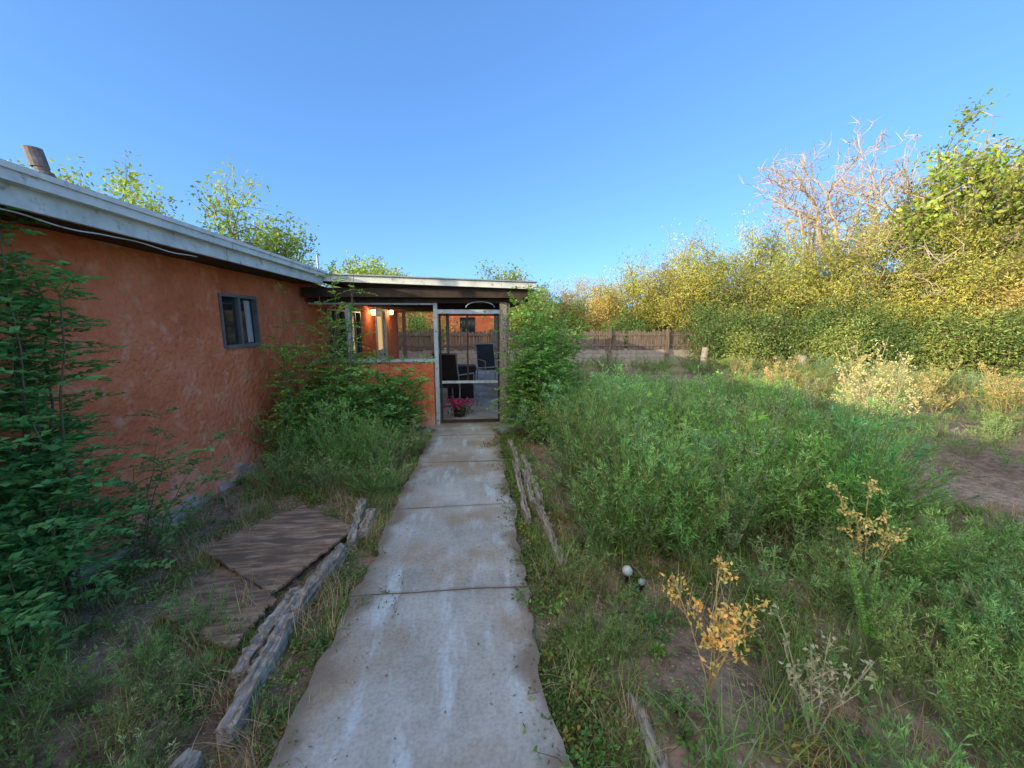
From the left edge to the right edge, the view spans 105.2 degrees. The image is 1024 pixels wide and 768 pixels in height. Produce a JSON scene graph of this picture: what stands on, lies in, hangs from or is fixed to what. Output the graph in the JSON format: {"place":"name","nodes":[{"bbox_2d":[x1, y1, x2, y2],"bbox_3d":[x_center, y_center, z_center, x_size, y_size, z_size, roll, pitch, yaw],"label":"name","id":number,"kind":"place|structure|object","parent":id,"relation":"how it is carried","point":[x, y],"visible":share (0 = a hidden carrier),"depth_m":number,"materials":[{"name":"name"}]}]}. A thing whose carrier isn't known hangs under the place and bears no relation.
{"place":"outdoors","nodes":[
{"label":"outdoors","id":0,"kind":"place"},
{"bbox_2d":[292,283,398,409],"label":"porch side wall","id":1,"kind":"structure","parent":0,"point":[309,314],"depth_m":6.44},
{"bbox_2d":[313,362,435,425],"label":"porch half wall","id":2,"kind":"structure","parent":0,"point":[384,367],"depth_m":6.14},
{"bbox_2d":[308,302,499,424],"bbox_3d":[-1.620,-0.292,6.138,2.860,2.000,0.120,-1,9,-5],"label":"porch screen frame","id":3,"kind":"object","parent":2,"relation":"on","point":[436,311],"visible":0.75,"depth_m":6.07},
{"bbox_2d":[375,307,387,358],"bbox_3d":[-3.546,-1.039,10.567,0.120,2.000,1.150,-1,9,-5],"label":"entry door","id":4,"kind":"structure","parent":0,"point":[380,312],"depth_m":10.73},
{"bbox_2d":[301,287,528,311],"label":"porch rafters","id":5,"kind":"object","parent":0,"point":[451,299],"visible":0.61,"depth_m":5.87,"materials":[{"name":"wood"}]},
{"bbox_2d":[323,274,535,292],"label":"porch fascia","id":6,"kind":"structure","parent":5,"relation":"attached to","point":[430,281],"depth_m":5.63,"materials":[{"name":"wood"}]},
{"bbox_2d":[325,273,537,282],"bbox_3d":[-1.135,-1.524,5.635,3.033,0.096,0.100,-1,9,-6],"label":"porch drip edge","id":7,"kind":"object","parent":6,"relation":"attached to","point":[431,277],"visible":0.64,"depth_m":5.59,"materials":[{"name":"metal"}]},
{"bbox_2d":[330,281,531,290],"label":"porch roof","id":8,"kind":"structure","parent":5,"relation":"on","point":[366,285],"depth_m":6.12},
{"bbox_2d":[268,428,572,767],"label":"concrete path","id":9,"kind":"structure","parent":0,"point":[417,653],"depth_m":1.97,"materials":[{"name":"grey concrete"}]},
{"bbox_2d":[0,340,1023,767],"bbox_3d":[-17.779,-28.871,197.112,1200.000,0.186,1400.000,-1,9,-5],"label":"ground","id":10,"kind":"structure","parent":0,"point":[988,466],"depth_m":1.99,"materials":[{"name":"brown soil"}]},
{"bbox_2d":[0,278,92,686],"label":"elm sapling","id":11,"kind":"object","parent":10,"relation":"on","point":[14,620],"visible":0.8,"depth_m":1.75,"materials":[{"name":"green plant"}]},
{"bbox_2d":[7,156,107,193],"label":"elm tree","id":12,"kind":"object","parent":10,"relation":"on","point":[66,177],"visible":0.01,"depth_m":11.28,"materials":[{"name":"green plant"}]},
{"bbox_2d":[0,439,120,673],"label":"elm sapling","id":13,"kind":"object","parent":10,"relation":"on","point":[15,553],"visible":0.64,"depth_m":1.93,"materials":[{"name":"green plant"}]},
{"bbox_2d":[0,206,177,617],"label":"elm sapling","id":14,"kind":"object","parent":10,"relation":"on","point":[59,442],"visible":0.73,"depth_m":2.05,"materials":[{"name":"green plant"}]},
{"bbox_2d":[1,442,285,623],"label":"footing","id":15,"kind":"object","parent":10,"relation":"on","point":[242,466],"visible":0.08,"depth_m":3.31,"materials":[{"name":"paint"}]},
{"bbox_2d":[0,220,301,598],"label":"front wall","id":16,"kind":"structure","parent":10,"relation":"on","point":[161,313],"depth_m":3.16,"materials":[{"name":"paint"}]},
{"bbox_2d":[0,205,315,283],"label":"soffit","id":17,"kind":"structure","parent":16,"relation":"on","point":[207,260],"depth_m":2.77,"materials":[{"name":"brown wood"}]},
{"bbox_2d":[0,208,196,256],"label":"loose cable","id":18,"kind":"object","parent":17,"relation":"attached to","point":[90,232],"visible":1,"depth_m":2.19,"materials":[{"name":"white paint"}]},
{"bbox_2d":[0,159,326,284],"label":"eave fascia","id":19,"kind":"structure","parent":17,"relation":"attached to","point":[28,190],"depth_m":2.35,"materials":[{"name":"white paint"}]},
{"bbox_2d":[217,293,261,348],"bbox_3d":[-2.962,-0.682,4.260,0.087,0.564,0.690,-1,9,-5],"label":"bedroom window frame","id":20,"kind":"object","parent":16,"relation":"attached to","point":[256,321],"visible":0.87,"depth_m":4.26,"materials":[{"name":"metal"}]},
{"bbox_2d":[221,296,238,344],"bbox_3d":[-2.967,-0.659,4.095,0.006,0.494,0.294,-1,9,-5],"label":"bedroom window glass","id":21,"kind":"object","parent":20,"relation":"in","point":[230,319],"visible":0.64,"depth_m":4.13,"materials":[{"name":"glass"}]},
{"bbox_2d":[90,407,242,576],"bbox_3d":[-2.319,0.701,2.655,0.664,1.061,0.814,8,12,41],"label":"elm sapling","id":22,"kind":"object","parent":10,"relation":"on","point":[148,529],"visible":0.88,"depth_m":2.65,"materials":[{"name":"green plant"}]},
{"bbox_2d":[96,150,304,263],"bbox_3d":[-12.103,-4.206,14.657,7.936,7.476,7.737,3,9,19],"label":"elm tree","id":23,"kind":"object","parent":10,"relation":"on","point":[122,182],"visible":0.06,"depth_m":13.50,"materials":[{"name":"green plant"}]},
{"bbox_2d":[160,565,276,649],"bbox_3d":[-1.698,1.284,2.294,0.833,0.044,0.429,4,10,26],"label":"rotten plywood sheet","id":24,"kind":"object","parent":10,"relation":"on","point":[223,576],"visible":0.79,"depth_m":2.26,"materials":[{"name":"wood"}]},
{"bbox_2d":[103,172,338,287],"bbox_3d":[-11.360,-3.929,14.592,9.042,6.917,7.134,-1,9,-5],"label":"elm tree","id":25,"kind":"object","parent":10,"relation":"on","point":[216,219],"visible":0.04,"depth_m":14.10,"materials":[{"name":"green plant"}]},
{"bbox_2d":[170,498,376,767],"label":"timber edging","id":26,"kind":"object","parent":10,"relation":"on","point":[274,643],"visible":0.93,"depth_m":1.95,"materials":[{"name":"grey wood"}]},
{"bbox_2d":[202,505,349,594],"bbox_3d":[-1.652,1.154,2.884,0.889,0.072,0.749,5,10,29],"label":"rotten plywood sheet","id":27,"kind":"object","parent":10,"relation":"on","point":[296,541],"visible":0.98,"depth_m":2.81,"materials":[{"name":"wood"}]},
{"bbox_2d":[237,211,336,272],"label":"elm tree","id":28,"kind":"object","parent":10,"relation":"on","point":[288,245],"visible":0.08,"depth_m":15.63,"materials":[{"name":"green plant"}]},
{"bbox_2d":[254,283,331,461],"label":"elm sapling","id":29,"kind":"object","parent":10,"relation":"on","point":[293,353],"visible":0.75,"depth_m":4.50,"materials":[{"name":"green plant"}]},
{"bbox_2d":[274,343,348,415],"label":"elm sapling","id":30,"kind":"object","parent":10,"relation":"on","point":[316,380],"visible":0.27,"depth_m":5.08,"materials":[{"name":"green plant"}]},
{"bbox_2d":[279,375,345,456],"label":"elm sapling","id":31,"kind":"object","parent":10,"relation":"on","point":[315,406],"visible":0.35,"depth_m":4.60,"materials":[{"name":"green plant"}]},
{"bbox_2d":[300,260,377,429],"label":"elm sapling","id":32,"kind":"object","parent":10,"relation":"on","point":[342,327],"visible":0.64,"depth_m":4.88,"materials":[{"name":"green plant"}]},
{"bbox_2d":[301,359,381,450],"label":"elm sapling","id":33,"kind":"object","parent":10,"relation":"on","point":[367,399],"visible":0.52,"depth_m":4.71,"materials":[{"name":"green plant"}]},
{"bbox_2d":[317,336,376,430],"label":"elm sapling","id":34,"kind":"object","parent":10,"relation":"on","point":[352,370],"visible":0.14,"depth_m":5.17,"materials":[{"name":"green plant"}]},
{"bbox_2d":[326,250,409,287],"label":"elm tree","id":35,"kind":"object","parent":10,"relation":"on","point":[376,270],"visible":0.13,"depth_m":22.52,"materials":[{"name":"green plant"}]},
{"bbox_2d":[354,350,412,432],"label":"elm sapling","id":36,"kind":"object","parent":10,"relation":"on","point":[377,376],"visible":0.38,"depth_m":5.28,"materials":[{"name":"green plant"}]},
{"bbox_2d":[365,369,414,445],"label":"elm sapling","id":37,"kind":"object","parent":10,"relation":"on","point":[396,410],"visible":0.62,"depth_m":5.19,"materials":[{"name":"green plant"}]},
{"bbox_2d":[374,354,435,440],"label":"elm sapling","id":38,"kind":"object","parent":10,"relation":"on","point":[412,413],"visible":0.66,"depth_m":5.56,"materials":[{"name":"green plant"}]},
{"bbox_2d":[398,312,461,348],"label":"elm tree","id":39,"kind":"object","parent":10,"relation":"on","point":[415,323],"visible":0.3,"depth_m":18.29,"materials":[{"name":"green plant"}]},
{"bbox_2d":[363,371,521,434],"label":"porch floor","id":40,"kind":"structure","parent":10,"relation":"on","point":[486,395],"depth_m":7.30,"materials":[{"name":"concrete"}]},
{"bbox_2d":[432,353,475,404],"bbox_3d":[-1.113,-0.086,7.570,0.548,1.065,0.663,4,10,26],"label":"patio chair","id":41,"kind":"object","parent":40,"relation":"on","point":[450,371],"visible":0.75,"depth_m":7.29,"materials":[{"name":"metal"}]},
{"bbox_2d":[440,396,481,416],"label":"potted pink flowers","id":42,"kind":"object","parent":40,"relation":"on","point":[459,410],"visible":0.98,"depth_m":6.78,"materials":[{"name":"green plant"}]},
{"bbox_2d":[447,364,476,398],"bbox_3d":[-1.113,-0.066,8.626,0.680,0.700,0.500,-1,9,-5],"label":"storage bin","id":43,"kind":"object","parent":40,"relation":"on","point":[468,392],"visible":0.54,"depth_m":8.44,"materials":[{"name":"black plastic"}]},
{"bbox_2d":[475,343,499,385],"bbox_3d":[-0.596,-0.534,10.469,0.548,1.065,0.663,-5,10,-28],"label":"patio chair","id":44,"kind":"object","parent":40,"relation":"on","point":[485,356],"visible":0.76,"depth_m":10.63,"materials":[{"name":"metal"}]},
{"bbox_2d":[397,311,493,348],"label":"building","id":45,"kind":"structure","parent":10,"relation":"on","point":[483,323],"depth_m":23.58,"materials":[{"name":"paint"}]},
{"bbox_2d":[402,302,509,422],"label":"porch posts","id":46,"kind":"object","parent":10,"relation":"on","point":[503,336],"visible":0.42,"depth_m":6.25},
{"bbox_2d":[438,314,499,422],"bbox_3d":[-0.675,-0.241,6.277,0.945,1.735,0.030,-1,9,-5],"label":"screen door","id":47,"kind":"structure","parent":46,"relation":"attached to","point":[463,420],"depth_m":6.24,"materials":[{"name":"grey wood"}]},
{"bbox_2d":[0,430,1023,767],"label":"creeping weeds","id":48,"kind":"object","parent":10,"relation":"on","point":[576,714],"visible":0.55,"depth_m":2.03,"materials":[{"name":"green plant"}]},
{"bbox_2d":[0,346,1023,767],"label":"weeds","id":49,"kind":"object","parent":10,"relation":"on","point":[382,452],"visible":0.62,"depth_m":2.13,"materials":[{"name":"green plant"}]},
{"bbox_2d":[0,360,1023,767],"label":"grass tufts","id":50,"kind":"object","parent":10,"relation":"on","point":[782,682],"visible":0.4,"depth_m":1.95,"materials":[{"name":"green plant"}]},
{"bbox_2d":[491,328,552,437],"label":"elm sapling","id":51,"kind":"object","parent":10,"relation":"on","point":[517,383],"visible":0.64,"depth_m":5.58,"materials":[{"name":"green plant"}]},
{"bbox_2d":[474,257,573,348],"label":"elm tree","id":52,"kind":"object","parent":10,"relation":"on","point":[516,277],"visible":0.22,"depth_m":18.36,"materials":[{"name":"green plant"}]},
{"bbox_2d":[486,283,566,432],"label":"elm sapling","id":53,"kind":"object","parent":10,"relation":"on","point":[527,313],"visible":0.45,"depth_m":5.71,"materials":[{"name":"green plant"}]},
{"bbox_2d":[514,293,570,412],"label":"elm sapling","id":54,"kind":"object","parent":10,"relation":"on","point":[536,303],"visible":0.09,"depth_m":6.04,"materials":[{"name":"green plant"}]},
{"bbox_2d":[510,327,579,442],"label":"elm sapling","id":55,"kind":"object","parent":10,"relation":"on","point":[543,359],"visible":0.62,"depth_m":5.39,"materials":[{"name":"green plant"}]},
{"bbox_2d":[398,329,701,363],"bbox_3d":[-1.182,-1.487,16.009,18.527,1.540,0.310,0,9,-2],"label":"wood and block fence","id":56,"kind":"object","parent":10,"relation":"on","point":[611,343],"visible":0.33,"depth_m":16.11,"materials":[{"name":"wood"}]},
{"bbox_2d":[528,321,586,416],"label":"elm sapling","id":57,"kind":"object","parent":10,"relation":"on","point":[564,344],"visible":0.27,"depth_m":6.00,"materials":[{"name":"green plant"}]},
{"bbox_2d":[535,281,591,343],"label":"tamarisk tree","id":58,"kind":"object","parent":10,"relation":"on","point":[568,306],"visible":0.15,"depth_m":22.01,"materials":[{"name":"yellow plant"}]},
{"bbox_2d":[539,295,595,396],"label":"elm sapling","id":59,"kind":"object","parent":10,"relation":"on","point":[565,328],"visible":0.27,"depth_m":6.67,"materials":[{"name":"green plant"}]},
{"bbox_2d":[555,390,599,475],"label":"horseweed plant","id":60,"kind":"object","parent":10,"relation":"on","point":[567,431],"visible":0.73,"depth_m":3.72,"materials":[{"name":"green plant"}]},
{"bbox_2d":[549,274,613,347],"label":"tamarisk tree","id":61,"kind":"object","parent":10,"relation":"on","point":[563,298],"visible":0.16,"depth_m":23.46,"materials":[{"name":"yellow plant"}]},
{"bbox_2d":[507,439,667,767],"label":"timber edging","id":62,"kind":"object","parent":10,"relation":"on","point":[539,507],"visible":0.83,"depth_m":3.11,"materials":[{"name":"grey wood"}]},
{"bbox_2d":[569,271,653,347],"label":"tamarisk tree","id":63,"kind":"object","parent":10,"relation":"on","point":[597,316],"visible":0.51,"depth_m":18.98,"materials":[{"name":"yellow plant"}]},
{"bbox_2d":[589,301,656,347],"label":"understory shrub","id":64,"kind":"object","parent":10,"relation":"on","point":[623,322],"visible":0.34,"depth_m":17.46,"materials":[{"name":"green plant"}]},
{"bbox_2d":[583,247,689,347],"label":"tamarisk tree","id":65,"kind":"object","parent":10,"relation":"on","point":[631,293],"visible":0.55,"depth_m":18.09,"materials":[{"name":"yellow plant"}]},
{"bbox_2d":[609,242,740,342],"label":"tamarisk tree","id":66,"kind":"object","parent":10,"relation":"on","point":[652,282],"visible":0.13,"depth_m":18.44,"materials":[{"name":"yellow plant"}]},
{"bbox_2d":[630,233,755,343],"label":"tamarisk tree","id":67,"kind":"object","parent":10,"relation":"on","point":[692,291],"visible":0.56,"depth_m":16.88,"materials":[{"name":"yellow plant"}]},
{"bbox_2d":[660,555,770,695],"bbox_3d":[0.886,1.088,1.737,0.339,0.578,0.442,-1,9,-5],"label":"dried golden plant","id":68,"kind":"object","parent":10,"relation":"on","point":[727,627],"visible":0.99,"depth_m":1.64,"materials":[{"name":"yellow plant"}]},
{"bbox_2d":[662,289,772,365],"bbox_3d":[8.036,-2.204,15.499,3.007,3.159,4.040,-4,10,-26],"label":"understory shrub","id":69,"kind":"object","parent":10,"relation":"on","point":[710,327],"visible":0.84,"depth_m":15.22,"materials":[{"name":"green plant"}]},
{"bbox_2d":[653,206,808,343],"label":"tamarisk tree","id":70,"kind":"object","parent":10,"relation":"on","point":[764,256],"visible":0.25,"depth_m":16.44,"materials":[{"name":"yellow plant"}]},
{"bbox_2d":[720,442,760,551],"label":"horseweed plant","id":71,"kind":"object","parent":10,"relation":"on","point":[743,525],"visible":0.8,"depth_m":2.72,"materials":[{"name":"green plant"}]},
{"bbox_2d":[709,301,800,368],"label":"understory shrub","id":72,"kind":"object","parent":10,"relation":"on","point":[744,351],"visible":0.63,"depth_m":14.26,"materials":[{"name":"green plant"}]},
{"bbox_2d":[682,212,834,352],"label":"tamarisk tree","id":73,"kind":"object","parent":10,"relation":"on","point":[726,290],"visible":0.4,"depth_m":15.29,"materials":[{"name":"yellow plant"}]},
{"bbox_2d":[733,381,791,467],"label":"horseweed plant","id":74,"kind":"object","parent":10,"relation":"on","point":[776,441],"visible":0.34,"depth_m":3.27,"materials":[{"name":"green plant"}]},
{"bbox_2d":[505,356,1023,765],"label":"tall green weeds","id":75,"kind":"object","parent":10,"relation":"on","point":[657,474],"visible":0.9,"depth_m":2.80,"materials":[{"name":"green plant"}]},
{"bbox_2d":[725,289,867,365],"bbox_3d":[10.480,-1.994,14.402,5.410,3.158,3.326,-1,9,-5],"label":"understory shrub","id":76,"kind":"object","parent":10,"relation":"on","point":[813,322],"visible":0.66,"depth_m":14.00,"materials":[{"name":"green plant"}]},
{"bbox_2d":[722,180,911,349],"bbox_3d":[12.406,-4.029,16.212,8.196,6.609,5.614,-4,10,-26],"label":"tamarisk tree","id":77,"kind":"object","parent":10,"relation":"on","point":[750,251],"visible":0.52,"depth_m":15.00,"materials":[{"name":"yellow plant"}]},
{"bbox_2d":[762,603,877,743],"bbox_3d":[1.205,1.172,1.586,0.301,0.499,0.394,4,9,22],"label":"dried golden plant","id":78,"kind":"object","parent":10,"relation":"on","point":[796,675],"visible":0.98,"depth_m":1.50,"materials":[{"name":"beige plant"}]},
{"bbox_2d":[757,218,907,339],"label":"tamarisk tree","id":79,"kind":"object","parent":10,"relation":"on","point":[840,254],"visible":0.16,"depth_m":14.99,"materials":[{"name":"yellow plant"}]},
{"bbox_2d":[788,291,896,370],"bbox_3d":[11.207,-1.761,13.591,3.090,2.895,2.813,-1,9,-5],"label":"understory shrub","id":80,"kind":"object","parent":10,"relation":"on","point":[834,344],"visible":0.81,"depth_m":13.14,"materials":[{"name":"green plant"}]},
{"bbox_2d":[827,355,897,417],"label":"tall pale weed","id":81,"kind":"object","parent":10,"relation":"on","point":[857,381],"visible":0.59,"depth_m":5.94,"materials":[{"name":"beige plant"}]},
{"bbox_2d":[826,476,910,594],"bbox_3d":[2.111,0.905,2.342,0.347,0.802,0.338,-1,9,-5],"label":"dried golden plant","id":82,"kind":"object","parent":10,"relation":"on","point":[884,536],"visible":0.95,"depth_m":2.29,"materials":[{"name":"yellow plant"}]},
{"bbox_2d":[833,336,913,415],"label":"tall pale weed","id":83,"kind":"object","parent":10,"relation":"on","point":[872,373],"visible":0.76,"depth_m":6.07,"materials":[{"name":"beige plant"}]},
{"bbox_2d":[724,355,1023,432],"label":"sunlit yellow weeds","id":84,"kind":"object","parent":10,"relation":"on","point":[923,380],"visible":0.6,"depth_m":7.30,"materials":[{"name":"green plant"}]},
{"bbox_2d":[761,208,988,358],"bbox_3d":[12.575,-3.562,15.157,6.404,5.988,5.744,1,9,8],"label":"tamarisk tree","id":85,"kind":"object","parent":10,"relation":"on","point":[870,291],"visible":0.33,"depth_m":13.73,"materials":[{"name":"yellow plant"}]},
{"bbox_2d":[731,110,1020,314],"bbox_3d":[13.613,-5.974,16.502,7.692,10.448,8.095,-1,9,-5],"label":"dead tree","id":86,"kind":"object","parent":10,"relation":"on","point":[802,188],"visible":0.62,"depth_m":16.37,"materials":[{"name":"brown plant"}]},
{"bbox_2d":[846,543,920,655],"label":"horseweed plant","id":87,"kind":"object","parent":10,"relation":"on","point":[858,593],"visible":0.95,"depth_m":1.93,"materials":[{"name":"green plant"}]},
{"bbox_2d":[834,279,959,371],"bbox_3d":[13.058,-1.904,13.407,3.858,3.228,3.216,-1,9,-5],"label":"understory shrub","id":88,"kind":"object","parent":10,"relation":"on","point":[897,339],"visible":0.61,"depth_m":12.83,"materials":[{"name":"green plant"}]},
{"bbox_2d":[866,351,937,433],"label":"tall pale weed","id":89,"kind":"object","parent":10,"relation":"on","point":[903,371],"visible":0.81,"depth_m":5.51,"materials":[{"name":"beige plant"}]},
{"bbox_2d":[781,154,1023,303],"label":"dead tree","id":90,"kind":"object","parent":10,"relation":"on","point":[925,245],"visible":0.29,"depth_m":14.94,"materials":[{"name":"beige plant"}]},
{"bbox_2d":[821,240,994,363],"bbox_3d":[15.262,-3.385,15.872,5.721,5.417,5.607,4,10,23],"label":"tamarisk tree","id":91,"kind":"object","parent":10,"relation":"on","point":[910,287],"visible":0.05,"depth_m":14.54,"materials":[{"name":"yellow plant"}]},
{"bbox_2d":[819,194,1020,353],"bbox_3d":[14.990,-3.514,15.014,6.245,6.008,4.932,-1,9,-5],"label":"tamarisk tree","id":92,"kind":"object","parent":10,"relation":"on","point":[906,258],"visible":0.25,"depth_m":13.87,"materials":[{"name":"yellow plant"}]},
{"bbox_2d":[839,88,1023,366],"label":"cottonwood tree","id":93,"kind":"object","parent":10,"relation":"on","point":[1004,206],"visible":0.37,"depth_m":14.35,"materials":[{"name":"green plant"}]},
{"bbox_2d":[852,216,1023,367],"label":"tamarisk tree","id":94,"kind":"object","parent":10,"relation":"on","point":[947,252],"visible":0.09,"depth_m":13.36,"materials":[{"name":"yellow plant"}]},
{"bbox_2d":[862,137,1023,365],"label":"cottonwood tree","id":95,"kind":"object","parent":10,"relation":"on","point":[926,212],"visible":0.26,"depth_m":13.47,"materials":[{"name":"green plant"}]},
{"bbox_2d":[869,194,1023,369],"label":"tamarisk tree","id":96,"kind":"object","parent":10,"relation":"on","point":[990,278],"visible":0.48,"depth_m":12.70,"materials":[{"name":"yellow plant"}]},
{"bbox_2d":[892,297,1002,375],"bbox_3d":[13.907,-1.474,12.597,2.874,2.620,2.862,-8,12,-40],"label":"understory shrub","id":97,"kind":"object","parent":10,"relation":"on","point":[935,352],"visible":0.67,"depth_m":12.22,"materials":[{"name":"green plant"}]},
{"bbox_2d":[913,291,1023,379],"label":"understory shrub","id":98,"kind":"object","parent":10,"relation":"on","point":[1015,346],"visible":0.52,"depth_m":11.81,"materials":[{"name":"green plant"}]},
{"bbox_2d":[929,244,1023,373],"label":"tamarisk tree","id":99,"kind":"object","parent":10,"relation":"on","point":[1012,303],"visible":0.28,"depth_m":12.18,"materials":[{"name":"yellow plant"}]},
{"bbox_2d":[937,301,1023,379],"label":"understory shrub","id":100,"kind":"object","parent":10,"relation":"on","point":[1005,344],"visible":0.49,"depth_m":11.59,"materials":[{"name":"green plant"}]},
{"bbox_2d":[0,0,1023,307],"label":"sky","id":101,"kind":"structure","parent":0,"point":[432,138],"materials":[{"name":"blue"}]},
{"bbox_2d":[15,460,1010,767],"bbox_3d":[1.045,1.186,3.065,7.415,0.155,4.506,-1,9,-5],"label":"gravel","id":102,"kind":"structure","parent":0,"point":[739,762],"depth_m":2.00,"materials":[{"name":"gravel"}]},
{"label":"inner walls","id":103,"kind":"object","parent":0,"visible":0},
{"bbox_2d":[218,267,349,287],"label":"roof","id":104,"kind":"structure","parent":103,"relation":"on","point":[329,283],"depth_m":9.60,"materials":[{"name":"wood"}]},
{"bbox_2d":[21,145,55,177],"bbox_3d":[-4.169,-1.798,3.510,0.320,0.580,0.312,-1,9,-5],"label":"roof vent","id":105,"kind":"object","parent":104,"relation":"on","point":[36,159],"visible":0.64,"depth_m":3.44,"materials":[{"name":"metal"}]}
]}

